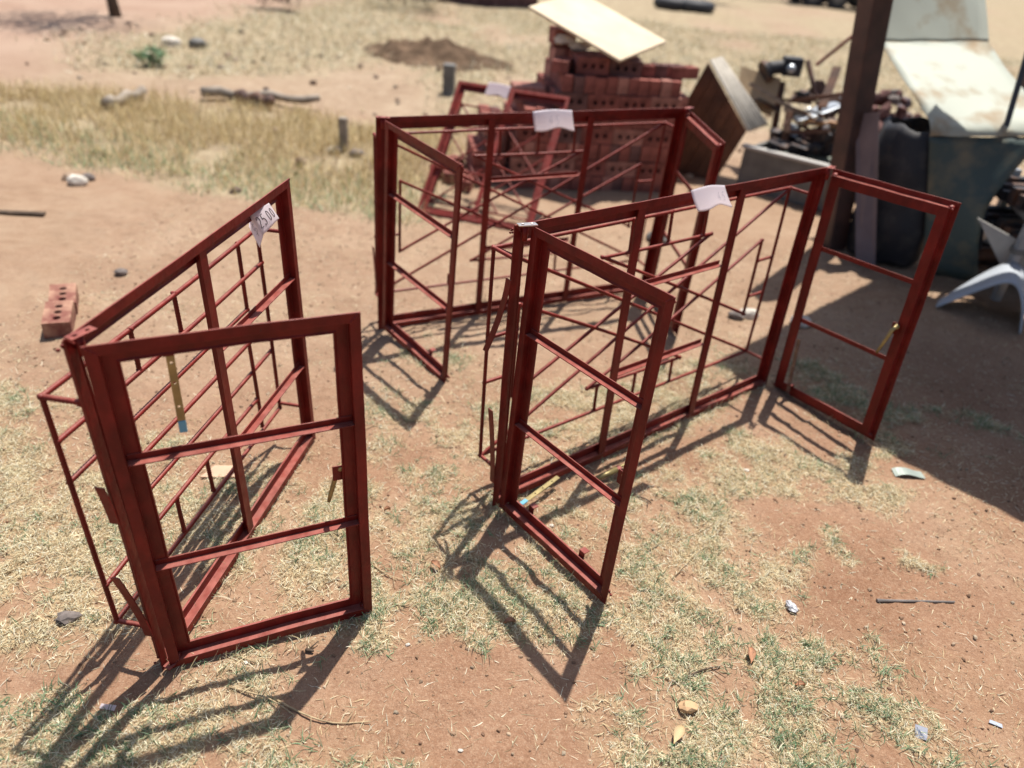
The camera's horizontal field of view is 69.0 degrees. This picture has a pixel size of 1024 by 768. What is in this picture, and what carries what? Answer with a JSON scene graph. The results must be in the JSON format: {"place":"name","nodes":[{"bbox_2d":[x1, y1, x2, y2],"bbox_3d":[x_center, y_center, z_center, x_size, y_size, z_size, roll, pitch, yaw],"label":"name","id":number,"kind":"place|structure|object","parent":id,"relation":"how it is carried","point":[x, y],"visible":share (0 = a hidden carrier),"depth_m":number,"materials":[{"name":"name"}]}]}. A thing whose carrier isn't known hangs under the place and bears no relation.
{"place":"outdoors","nodes":[
{"label":"outdoors","id":0,"kind":"place"},
{"bbox_2d":[0,75,481,229],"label":"tall grass","id":1,"kind":"structure","parent":0,"point":[242,120],"depth_m":5.62,"materials":[{"name":"plant"}]},
{"bbox_2d":[146,377,869,682],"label":"edge grass","id":2,"kind":"structure","parent":0,"point":[496,506],"depth_m":2.18,"materials":[{"name":"plant"}]},
{"bbox_2d":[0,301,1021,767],"bbox_3d":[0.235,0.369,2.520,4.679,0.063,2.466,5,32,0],"label":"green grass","id":3,"kind":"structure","parent":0,"point":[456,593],"depth_m":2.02,"materials":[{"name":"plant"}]},
{"bbox_2d":[0,0,1023,767],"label":"ground","id":4,"kind":"structure","parent":0,"point":[70,234],"depth_m":2.75,"materials":[{"name":"red soil"}]},
{"bbox_2d":[0,210,45,215],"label":"timber offcut","id":5,"kind":"object","parent":4,"relation":"on","point":[17,212],"visible":1,"depth_m":4.20,"materials":[{"name":"brown wood"}]},
{"bbox_2d":[3,544,77,573],"bbox_3d":[-1.333,0.486,2.117,0.202,0.012,0.044,-18,39,-32],"label":"twig","id":6,"kind":"object","parent":4,"relation":"on","point":[35,560],"visible":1,"depth_m":2.09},
{"bbox_2d":[6,471,94,505],"bbox_3d":[-1.463,0.323,2.369,0.259,0.012,0.058,-19,39,-33],"label":"twig","id":7,"kind":"object","parent":4,"relation":"on","point":[41,488],"visible":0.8,"depth_m":2.35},
{"bbox_2d":[41,300,75,338],"bbox_3d":[-1.919,-0.276,3.156,0.104,0.070,0.196,-7,36,-22],"label":"brick","id":8,"kind":"object","parent":4,"relation":"on","point":[58,319],"visible":0.99,"depth_m":3.11,"materials":[{"name":"brick"}]},
{"bbox_2d":[48,283,78,313],"bbox_3d":[-1.994,-0.372,3.316,0.104,0.070,0.196,-9,37,-24],"label":"brick","id":9,"kind":"object","parent":4,"relation":"on","point":[63,292],"visible":0.66,"depth_m":3.31,"materials":[{"name":"brick"}]},
{"bbox_2d":[54,611,81,624],"bbox_3d":[-1.157,0.609,1.938,0.073,0.028,0.040,0,32,-8],"label":"stone","id":10,"kind":"object","parent":4,"relation":"on","point":[65,617],"visible":1,"depth_m":1.93,"materials":[{"name":"stone"}]},
{"bbox_2d":[67,174,88,185],"bbox_3d":[-2.742,-1.283,4.700,0.120,0.071,0.097,-9,35,-21],"label":"stone","id":11,"kind":"object","parent":4,"relation":"on","point":[76,180],"visible":1,"depth_m":4.67,"materials":[{"name":"stone"}]},
{"bbox_2d":[82,173,95,180],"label":"stone","id":12,"kind":"object","parent":4,"relation":"on","point":[90,177],"visible":0.7,"depth_m":4.76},
{"bbox_2d":[99,703,116,710],"bbox_3d":[-0.948,0.757,1.745,0.036,0.005,0.014,5,32,0],"label":"paper scrap","id":13,"kind":"object","parent":4,"relation":"on","point":[105,706],"visible":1,"depth_m":1.75,"materials":[{"name":"white"}]},
{"bbox_2d":[106,0,121,16],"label":"tree","id":14,"kind":"object","parent":4,"relation":"on","point":[113,7],"visible":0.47,"depth_m":10.36,"materials":[{"name":"brown plant"}]},
{"bbox_2d":[114,268,127,275],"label":"stone","id":15,"kind":"object","parent":4,"relation":"on","point":[120,271],"visible":1,"depth_m":3.65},
{"bbox_2d":[100,85,146,109],"bbox_3d":[-3.336,-2.474,6.433,0.100,0.127,0.528,12,33,10],"label":"log","id":16,"kind":"object","parent":4,"relation":"on","point":[105,100],"visible":0.76,"depth_m":6.38,"materials":[{"name":"brown wood"}]},
{"bbox_2d":[125,42,171,67],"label":"bush","id":17,"kind":"object","parent":4,"relation":"on","point":[148,53],"visible":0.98,"depth_m":7.87,"materials":[{"name":"green plant"}]},
{"bbox_2d":[162,36,181,45],"bbox_3d":[-4.152,-4.174,9.077,0.238,0.129,0.170,5,32,0],"label":"stone","id":18,"kind":"object","parent":4,"relation":"on","point":[171,42],"visible":0.89,"depth_m":9.02,"materials":[{"name":"stone"}]},
{"bbox_2d":[188,38,207,47],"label":"stone","id":19,"kind":"object","parent":4,"relation":"on","point":[196,42],"visible":0.9,"depth_m":9.09,"materials":[{"name":"grey stone"}]},
{"bbox_2d":[36,178,371,670],"bbox_3d":[-0.803,0.065,2.012,0.630,0.980,0.922,-9,35,-21],"label":"steel window","id":20,"kind":"structure","parent":4,"relation":"on","point":[128,502],"depth_m":1.74,"materials":[{"name":"red paint"}]},
{"bbox_2d":[249,203,278,246],"bbox_3d":[-0.678,-0.430,2.049,0.079,0.118,0.057,-12,36,-25],"label":"price tag","id":21,"kind":"object","parent":20,"relation":"attached to","point":[264,218],"visible":0.99,"depth_m":2.03,"materials":[{"name":"white paper"}]},
{"bbox_2d":[200,465,234,477],"bbox_3d":[-0.970,0.291,2.479,0.116,0.010,0.056,1,32,-8],"label":"cardboard piece","id":22,"kind":"object","parent":4,"relation":"on","point":[217,470],"visible":0.57,"depth_m":2.48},
{"bbox_2d":[232,646,254,662],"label":"twig","id":23,"kind":"object","parent":4,"relation":"on","point":[244,657],"visible":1,"depth_m":1.89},
{"bbox_2d":[233,89,275,106],"bbox_3d":[-2.310,-2.565,6.698,0.410,0.139,0.120,14,33,14],"label":"log","id":24,"kind":"object","parent":4,"relation":"on","point":[255,96],"visible":0.77,"depth_m":6.65,"materials":[{"name":"wood"}]},
{"bbox_2d":[200,86,320,103],"bbox_3d":[-2.291,-2.643,6.814,1.046,0.125,0.090,-1,33,-10],"label":"log","id":25,"kind":"object","parent":4,"relation":"on","point":[227,93],"visible":0.76,"depth_m":6.79,"materials":[{"name":"brown wood"}]},
{"bbox_2d":[230,681,293,716],"bbox_3d":[-0.601,0.759,1.793,0.183,0.016,0.042,22,36,24],"label":"twig","id":26,"kind":"object","parent":4,"relation":"on","point":[238,689],"visible":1,"depth_m":1.80,"materials":[{"name":"wood"}]},
{"bbox_2d":[257,0,300,11],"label":"bush","id":27,"kind":"object","parent":4,"relation":"on","point":[280,1],"visible":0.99,"depth_m":12.61,"materials":[{"name":"green plant"}]},
{"bbox_2d":[305,641,318,651],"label":"twig","id":28,"kind":"object","parent":4,"relation":"on","point":[309,650],"visible":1,"depth_m":1.93,"materials":[{"name":"wood"}]},
{"bbox_2d":[268,691,370,728],"bbox_3d":[-0.470,0.790,1.775,0.266,0.018,0.079,12,33,11],"label":"twig","id":29,"kind":"object","parent":4,"relation":"on","point":[290,707],"visible":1,"depth_m":1.77,"materials":[{"name":"wood"}]},
{"bbox_2d":[327,145,341,152],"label":"stone","id":30,"kind":"object","parent":4,"relation":"on","point":[328,149],"visible":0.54,"depth_m":5.66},
{"bbox_2d":[338,116,348,151],"bbox_3d":[-1.287,-1.878,5.697,0.060,0.310,0.060,5,32,0],"label":"stake","id":31,"kind":"object","parent":4,"relation":"on","point":[343,126],"visible":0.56,"depth_m":5.65,"materials":[{"name":"grey wood"}]},
{"bbox_2d":[348,149,363,156],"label":"stone","id":32,"kind":"object","parent":4,"relation":"on","point":[350,152],"visible":0.72,"depth_m":5.62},
{"bbox_2d":[374,563,402,585],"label":"twig","id":33,"kind":"object","parent":4,"relation":"on","point":[375,566],"visible":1,"depth_m":2.17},
{"bbox_2d":[336,419,441,436],"bbox_3d":[-0.455,0.157,2.775,0.402,0.015,0.053,-7,34,-18],"label":"twig","id":34,"kind":"object","parent":4,"relation":"on","point":[392,422],"visible":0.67,"depth_m":2.79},
{"bbox_2d":[363,0,449,9],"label":"bush","id":35,"kind":"object","parent":4,"relation":"on","point":[423,2],"visible":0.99,"depth_m":13.79,"materials":[{"name":"green plant"}]},
{"bbox_2d":[431,560,440,569],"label":"dead leaf","id":36,"kind":"object","parent":4,"relation":"on","point":[437,564],"visible":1,"depth_m":2.20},
{"bbox_2d":[364,36,513,74],"bbox_3d":[-1.048,-4.281,9.545,2.300,0.288,1.500,12,33,10],"label":"soil heap","id":37,"kind":"object","parent":4,"relation":"on","point":[427,49],"visible":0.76,"depth_m":9.31,"materials":[{"name":"soil"}]},
{"bbox_2d":[442,63,455,95],"bbox_3d":[-0.657,-3.149,7.770,0.120,0.350,0.120,5,32,0],"label":"stake","id":38,"kind":"object","parent":4,"relation":"on","point":[449,74],"visible":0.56,"depth_m":7.70,"materials":[{"name":"wood"}]},
{"bbox_2d":[24,18,921,240],"bbox_3d":[0.273,-2.981,7.878,11.965,0.186,7.431,5,32,0],"label":"rubble","id":39,"kind":"object","parent":4,"relation":"on","point":[314,82],"visible":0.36,"depth_m":7.77,"materials":[{"name":"brown stone"}]},
{"bbox_2d":[433,0,537,7],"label":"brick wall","id":40,"kind":"structure","parent":4,"relation":"on","point":[509,3],"depth_m":15.76,"materials":[{"name":"ceramic"}]},
{"bbox_2d":[418,80,569,228],"bbox_3d":[-0.110,-1.454,4.799,0.767,0.952,0.113,14,-10,13],"label":"steel window","id":41,"kind":"structure","parent":4,"relation":"on","point":[462,87],"depth_m":4.80,"materials":[{"name":"red paint"}]},
{"bbox_2d":[485,82,510,98],"bbox_3d":[-0.094,-1.903,4.830,0.160,0.092,0.019,18,-9,14],"label":"price tag","id":42,"kind":"object","parent":41,"relation":"attached to","point":[502,90],"visible":1,"depth_m":4.83,"materials":[{"name":"white paper"}]},
{"bbox_2d":[503,617,515,623],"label":"dead leaf","id":43,"kind":"object","parent":4,"relation":"on","point":[509,619],"visible":1,"depth_m":2.04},
{"bbox_2d":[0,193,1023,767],"bbox_3d":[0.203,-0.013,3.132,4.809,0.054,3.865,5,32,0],"label":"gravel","id":44,"kind":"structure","parent":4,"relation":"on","point":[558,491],"depth_m":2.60,"materials":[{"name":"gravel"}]},
{"bbox_2d":[0,192,1023,767],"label":"loose straw","id":45,"kind":"object","parent":4,"relation":"on","point":[544,514],"visible":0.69,"depth_m":2.40,"materials":[{"name":"beige plant"}]},
{"bbox_2d":[13,0,1023,166],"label":"field grass","id":46,"kind":"structure","parent":4,"relation":"on","point":[455,28],"depth_m":10.85,"materials":[{"name":"plant"}]},
{"bbox_2d":[372,106,725,382],"bbox_3d":[0.194,-0.661,3.289,1.526,0.954,0.674,-11,38,-24],"label":"steel window","id":47,"kind":"structure","parent":4,"relation":"on","point":[388,134],"depth_m":3.30,"materials":[{"name":"red paint"}]},
{"bbox_2d":[533,109,574,131],"bbox_3d":[0.179,-1.115,3.159,0.185,0.089,0.034,-9,-3,-25],"label":"price tag","id":48,"kind":"object","parent":47,"relation":"attached to","point":[546,120],"visible":1,"depth_m":3.15,"materials":[{"name":"white paper"}]},
{"bbox_2d":[429,25,699,192],"bbox_3d":[0.343,-1.992,5.382,1.858,1.005,0.900,0,33,-9],"label":"brick stack","id":49,"kind":"object","parent":4,"relation":"on","point":[581,75],"visible":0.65,"depth_m":5.21,"materials":[{"name":"brick"}]},
{"bbox_2d":[528,0,665,62],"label":"plywood board","id":50,"kind":"object","parent":49,"relation":"on","point":[614,35],"visible":1,"depth_m":5.12,"materials":[{"name":"wood"}]},
{"bbox_2d":[635,491,651,507],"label":"twig","id":51,"kind":"object","parent":4,"relation":"on","point":[639,496],"visible":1,"depth_m":2.54,"materials":[{"name":"wood"}]},
{"bbox_2d":[646,232,666,242],"bbox_3d":[0.913,-0.915,4.657,0.147,0.074,0.113,5,32,0],"label":"stone","id":52,"kind":"object","parent":4,"relation":"on","point":[648,237],"visible":0.2,"depth_m":4.64,"materials":[{"name":"grey stone"}]},
{"bbox_2d":[653,0,690,10],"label":"tyre","id":53,"kind":"object","parent":4,"relation":"on","point":[673,5],"visible":0.82,"depth_m":17.96,"materials":[{"name":"rubber"}]},
{"bbox_2d":[674,724,684,743],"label":"dead leaf","id":54,"kind":"object","parent":4,"relation":"on","point":[679,731],"visible":1,"depth_m":1.79,"materials":[{"name":"beige"}]},
{"bbox_2d":[646,521,716,551],"bbox_3d":[0.543,0.485,2.394,0.295,0.012,0.050,-10,35,-23],"label":"twig","id":55,"kind":"object","parent":4,"relation":"on","point":[679,538],"visible":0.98,"depth_m":2.38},
{"bbox_2d":[678,700,698,713],"bbox_3d":[0.443,0.811,1.867,0.053,0.023,0.032,5,32,0],"label":"stone","id":56,"kind":"object","parent":4,"relation":"on","point":[686,706],"visible":1,"depth_m":1.86,"materials":[{"name":"stone"}]},
{"bbox_2d":[672,545,714,578],"bbox_3d":[0.560,0.546,2.302,0.216,0.014,0.038,-19,40,-33],"label":"twig","id":57,"kind":"object","parent":4,"relation":"on","point":[688,561],"visible":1,"depth_m":2.30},
{"bbox_2d":[682,0,715,13],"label":"tyre","id":58,"kind":"object","parent":4,"relation":"on","point":[702,6],"visible":0.93,"depth_m":17.85,"materials":[{"name":"rubber"}]},
{"bbox_2d":[685,662,725,677],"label":"twig","id":59,"kind":"object","parent":4,"relation":"on","point":[696,672],"visible":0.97,"depth_m":1.96,"materials":[{"name":"wood"}]},
{"bbox_2d":[679,62,746,178],"bbox_3d":[1.490,-1.917,5.795,0.619,1.070,0.104,17,34,18],"label":"plank door","id":60,"kind":"structure","parent":4,"relation":"on","point":[713,110],"depth_m":5.67,"materials":[{"name":"brown wood"}]},
{"bbox_2d":[710,57,767,132],"bbox_3d":[1.742,-2.251,5.776,0.288,0.456,0.502,-23,42,-37],"label":"corrugated sheet","id":61,"kind":"object","parent":60,"relation":"on","point":[752,118],"visible":1,"depth_m":5.76,"materials":[{"name":"metal"}]},
{"bbox_2d":[477,165,961,603],"bbox_3d":[0.684,-0.121,2.485,1.566,0.964,0.656,-19,38,-34],"label":"steel window","id":62,"kind":"structure","parent":4,"relation":"on","point":[509,481],"depth_m":2.49,"materials":[{"name":"red paint"}]},
{"bbox_2d":[595,463,623,479],"bbox_3d":[0.351,0.307,2.613,0.143,0.026,0.028,-17,38,-25],"label":"brass catch","id":63,"kind":"object","parent":62,"relation":"attached to","point":[611,471],"visible":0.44,"depth_m":2.60,"materials":[{"name":"metal"}]},
{"bbox_2d":[691,185,731,211],"bbox_3d":[0.635,-0.587,2.354,0.155,0.034,0.076,-15,76,-36],"label":"price tag","id":64,"kind":"object","parent":62,"relation":"attached to","point":[708,197],"visible":1,"depth_m":2.34,"materials":[{"name":"white paper"}]},
{"bbox_2d":[727,311,744,318],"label":"stone","id":65,"kind":"object","parent":4,"relation":"on","point":[733,314],"visible":0.75,"depth_m":3.79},
{"bbox_2d":[740,308,759,319],"bbox_3d":[1.223,-0.363,3.846,0.096,0.057,0.078,-4,33,-15],"label":"stone","id":66,"kind":"object","parent":4,"relation":"on","point":[750,313],"visible":0.55,"depth_m":3.82,"materials":[{"name":"stone"}]},
{"bbox_2d":[748,646,755,662],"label":"dead leaf","id":67,"kind":"object","parent":4,"relation":"on","point":[752,652],"visible":1,"depth_m":2.01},
{"bbox_2d":[758,55,804,139],"bbox_3d":[2.123,-2.240,6.158,0.342,0.869,0.193,5,32,0],"label":"bench grinder","id":68,"kind":"object","parent":4,"relation":"on","point":[790,66],"visible":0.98,"depth_m":5.95,"materials":[{"name":"metal"}]},
{"bbox_2d":[786,600,797,612],"bbox_3d":[0.818,0.651,2.179,0.030,0.022,0.049,-6,34,-17],"label":"plastic scrap","id":69,"kind":"object","parent":4,"relation":"on","point":[790,604],"visible":0.99,"depth_m":2.17,"materials":[{"name":"grey"}]},
{"bbox_2d":[736,139,855,210],"bbox_3d":[2.242,-1.633,5.718,0.810,0.325,0.675,27,38,31],"label":"scrap trough","id":70,"kind":"object","parent":4,"relation":"on","point":[762,160],"visible":0.4,"depth_m":5.54,"materials":[{"name":"grey metal"}]},
{"bbox_2d":[748,66,841,149],"bbox_3d":[2.233,-2.104,5.792,0.973,0.728,0.979,5,32,0],"label":"scrap heap","id":71,"kind":"object","parent":70,"relation":"in","point":[826,95],"visible":0.59,"depth_m":5.54,"materials":[{"name":"metal"}]},
{"bbox_2d":[739,66,780,116],"bbox_3d":[1.990,-2.381,6.063,0.370,0.324,0.163,20,35,22],"label":"plywood board","id":72,"kind":"object","parent":71,"relation":"on","point":[748,76],"visible":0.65,"depth_m":6.05,"materials":[{"name":"wood"}]},
{"bbox_2d":[780,111,792,148],"bbox_3d":[2.117,-1.919,5.762,0.050,0.339,0.237,8,32,5],"label":"timber offcut","id":73,"kind":"object","parent":71,"relation":"on","point":[786,130],"visible":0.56,"depth_m":5.74,"materials":[{"name":"brown wood"}]},
{"bbox_2d":[790,123,802,137],"bbox_3d":[2.206,-1.985,5.842,0.158,0.089,0.158,20,35,22],"label":"scrap part","id":74,"kind":"object","parent":71,"relation":"on","point":[794,126],"visible":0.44,"depth_m":5.80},
{"bbox_2d":[793,89,813,100],"bbox_3d":[2.334,-2.317,5.981,0.145,0.095,0.166,5,32,0],"label":"scrap part","id":75,"kind":"object","parent":71,"relation":"on","point":[800,93],"visible":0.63,"depth_m":5.92,"materials":[{"name":"metal"}]},
{"bbox_2d":[788,94,827,129],"bbox_3d":[2.342,-2.150,5.900,0.352,0.231,0.305,5,32,0],"label":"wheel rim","id":76,"kind":"object","parent":71,"relation":"on","point":[816,102],"visible":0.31,"depth_m":5.90,"materials":[{"name":"metal"}]},
{"bbox_2d":[783,105,835,132],"bbox_3d":[2.315,-1.993,5.645,0.060,0.107,0.623,-16,38,-30],"label":"timber offcut","id":77,"kind":"object","parent":71,"relation":"on","point":[798,113],"visible":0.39,"depth_m":5.68,"materials":[{"name":"brown wood"}]},
{"bbox_2d":[805,60,817,95],"bbox_3d":[2.414,-2.461,5.996,0.030,0.244,0.233,-6,34,-17],"label":"timber offcut","id":78,"kind":"object","parent":71,"relation":"on","point":[811,77],"visible":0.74,"depth_m":5.99,"materials":[{"name":"wood"}]},
{"bbox_2d":[807,79,825,94],"bbox_3d":[2.478,-2.393,6.047,0.163,0.158,0.112,5,32,0],"label":"scrap part","id":79,"kind":"object","parent":71,"relation":"on","point":[820,84],"visible":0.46,"depth_m":6.01,"materials":[{"name":"metal"}]},
{"bbox_2d":[794,97,840,120],"bbox_3d":[2.393,-2.128,5.737,0.596,0.165,0.174,-8,35,-21],"label":"sheet strip","id":80,"kind":"object","parent":71,"relation":"on","point":[831,106],"visible":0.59,"depth_m":5.71,"materials":[{"name":"metal"}]},
{"bbox_2d":[804,120,836,127],"bbox_3d":[2.346,-1.960,5.604,0.140,0.059,0.251,-16,38,-30],"label":"timber offcut","id":81,"kind":"object","parent":71,"relation":"on","point":[821,124],"visible":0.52,"depth_m":5.56,"materials":[{"name":"wood"}]},
{"bbox_2d":[809,126,834,147],"bbox_3d":[2.354,-1.875,5.669,0.209,0.181,0.116,5,32,0],"label":"scrap part","id":82,"kind":"object","parent":71,"relation":"on","point":[814,138],"visible":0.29,"depth_m":5.63,"materials":[{"name":"metal"}]},
{"bbox_2d":[824,145,832,155],"bbox_3d":[2.415,-1.732,5.513,0.142,0.153,0.143,-10,35,-23],"label":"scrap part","id":83,"kind":"object","parent":71,"relation":"on","point":[828,150],"visible":0.23,"depth_m":5.52,"materials":[{"name":"metal"}]},
{"bbox_2d":[817,96,840,118],"bbox_3d":[2.464,-2.091,5.706,0.230,0.235,0.131,5,32,0],"label":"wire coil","id":84,"kind":"object","parent":71,"relation":"on","point":[835,99],"visible":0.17,"depth_m":5.70,"materials":[{"name":"metal"}]},
{"bbox_2d":[815,35,851,65],"bbox_3d":[2.570,-2.651,5.869,0.280,0.296,0.022,5,32,0],"label":"steel rod","id":85,"kind":"object","parent":71,"relation":"on","point":[834,50],"visible":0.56,"depth_m":5.88,"materials":[{"name":"red paint"}]},
{"bbox_2d":[769,127,832,156],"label":"scrap bits","id":86,"kind":"object","parent":70,"relation":"in","point":[816,148],"visible":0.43,"depth_m":5.60,"materials":[{"name":"metal"}]},
{"bbox_2d":[783,151,830,163],"bbox_3d":[2.220,-1.693,5.598,0.458,0.093,0.322,22,36,25],"label":"sheet strip","id":87,"kind":"object","parent":70,"relation":"in","point":[819,157],"visible":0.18,"depth_m":5.62,"materials":[{"name":"metal"}]},
{"bbox_2d":[795,680,805,686],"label":"dead leaf","id":88,"kind":"object","parent":4,"relation":"on","point":[803,683],"visible":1,"depth_m":1.94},
{"bbox_2d":[790,315,811,327],"bbox_3d":[1.476,-0.320,3.803,0.120,0.069,0.093,5,32,0],"label":"stone","id":89,"kind":"object","parent":4,"relation":"on","point":[802,325],"visible":0.42,"depth_m":3.78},
{"bbox_2d":[784,694,838,725],"bbox_3d":[0.757,0.827,1.887,0.131,0.014,0.046,23,36,26],"label":"twig","id":90,"kind":"object","parent":4,"relation":"on","point":[813,706],"visible":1,"depth_m":1.89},
{"bbox_2d":[790,0,857,9],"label":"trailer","id":91,"kind":"object","parent":4,"relation":"on","point":[836,4],"visible":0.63,"depth_m":22.34,"materials":[{"name":"metal"}]},
{"bbox_2d":[801,89,921,151],"bbox_3d":[2.896,-1.846,5.941,1.522,0.948,1.200,-5,33,-15],"label":"rubble heap","id":92,"kind":"object","parent":4,"relation":"on","point":[885,99],"visible":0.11,"depth_m":5.71,"materials":[{"name":"ceramic"}]},
{"bbox_2d":[855,112,878,265],"bbox_3d":[2.100,-1.151,4.421,0.047,0.869,0.411,-22,41,-37],"label":"board","id":93,"kind":"object","parent":4,"relation":"on","point":[867,143],"visible":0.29,"depth_m":4.42,"materials":[{"name":"wood"}]},
{"bbox_2d":[846,116,969,267],"bbox_3d":[2.394,-1.171,4.560,0.484,0.824,0.483,-18,39,-33],"label":"barrel","id":94,"kind":"object","parent":4,"relation":"on","point":[903,154],"visible":0.61,"depth_m":4.41,"materials":[{"name":"plastic"}]},
{"bbox_2d":[891,467,925,478],"bbox_3d":[1.485,0.331,2.786,0.115,0.014,0.042,4,32,-2],"label":"metal strip","id":95,"kind":"object","parent":4,"relation":"on","point":[897,471],"visible":1,"depth_m":2.79,"materials":[{"name":"grey"}]},
{"bbox_2d":[876,599,954,602],"bbox_3d":[1.218,0.654,2.244,0.250,0.012,0.011,2,32,-5],"label":"steel rod","id":96,"kind":"object","parent":4,"relation":"on","point":[896,600],"visible":1,"depth_m":2.24,"materials":[{"name":"metal"}]},
{"bbox_2d":[915,724,927,739],"bbox_3d":[1.021,0.867,1.856,0.033,0.017,0.030,12,33,10],"label":"foil scrap","id":97,"kind":"object","parent":4,"relation":"on","point":[922,728],"visible":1,"depth_m":1.86,"materials":[{"name":"grey"}]},
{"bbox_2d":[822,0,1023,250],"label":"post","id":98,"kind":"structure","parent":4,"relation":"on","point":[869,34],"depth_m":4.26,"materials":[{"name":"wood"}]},
{"bbox_2d":[884,0,1023,280],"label":"metal sheet","id":99,"kind":"object","parent":4,"relation":"on","point":[961,89],"visible":0.95,"depth_m":4.33,"materials":[{"name":"metal"}]},
{"bbox_2d":[936,262,1023,333],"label":"plastic chair","id":100,"kind":"object","parent":4,"relation":"on","point":[1012,273],"visible":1,"depth_m":4.04,"materials":[{"name":"white plastic"}]},
{"bbox_2d":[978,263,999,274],"bbox_3d":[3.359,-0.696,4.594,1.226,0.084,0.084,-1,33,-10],"label":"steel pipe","id":101,"kind":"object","parent":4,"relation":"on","point":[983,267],"visible":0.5,"depth_m":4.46,"materials":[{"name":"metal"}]},
{"bbox_2d":[978,247,997,260],"bbox_3d":[3.388,-0.799,4.611,1.226,0.084,0.084,-1,33,-10],"label":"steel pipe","id":102,"kind":"object","parent":101,"relation":"on","point":[986,253],"depth_m":4.48,"materials":[{"name":"metal"}]},
{"bbox_2d":[979,261,999,263],"bbox_3d":[3.405,-0.767,4.713,1.226,0.084,0.084,-1,33,-10],"label":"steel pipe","id":103,"kind":"object","parent":4,"relation":"on","point":[996,262],"depth_m":4.59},
{"bbox_2d":[989,720,1002,727],"bbox_3d":[1.238,0.869,1.905,0.032,0.004,0.010,16,34,17],"label":"paper scrap","id":104,"kind":"object","parent":4,"relation":"on","point":[995,723],"visible":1,"depth_m":1.91,"materials":[{"name":"grey"}]},
{"bbox_2d":[978,56,1023,262],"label":"thin pole","id":105,"kind":"object","parent":4,"relation":"on","point":[1014,98],"visible":0.44,"depth_m":4.08,"materials":[{"name":"brown"}]},
{"bbox_2d":[983,168,1023,300],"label":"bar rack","id":106,"kind":"object","parent":4,"relation":"on","point":[1004,217],"visible":0.56,"depth_m":4.24,"materials":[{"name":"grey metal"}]},
{"bbox_2d":[978,218,1023,267],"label":"board","id":107,"kind":"object","parent":106,"relation":"on","point":[1001,242],"visible":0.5,"depth_m":4.18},
{"bbox_2d":[0,271,1023,767],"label":"dry grass","id":108,"kind":"structure","parent":0,"point":[670,401],"depth_m":2.16,"materials":[{"name":"plant"}]},
{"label":"steel pipe","id":109,"kind":"object","parent":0,"visible":0},
{"bbox_2d":[982,241,990,246],"bbox_3d":[3.435,-0.869,4.729,1.226,0.084,0.084,-1,33,-10],"label":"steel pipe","id":110,"kind":"object","parent":109,"relation":"on","point":[985,244],"depth_m":4.60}
]}

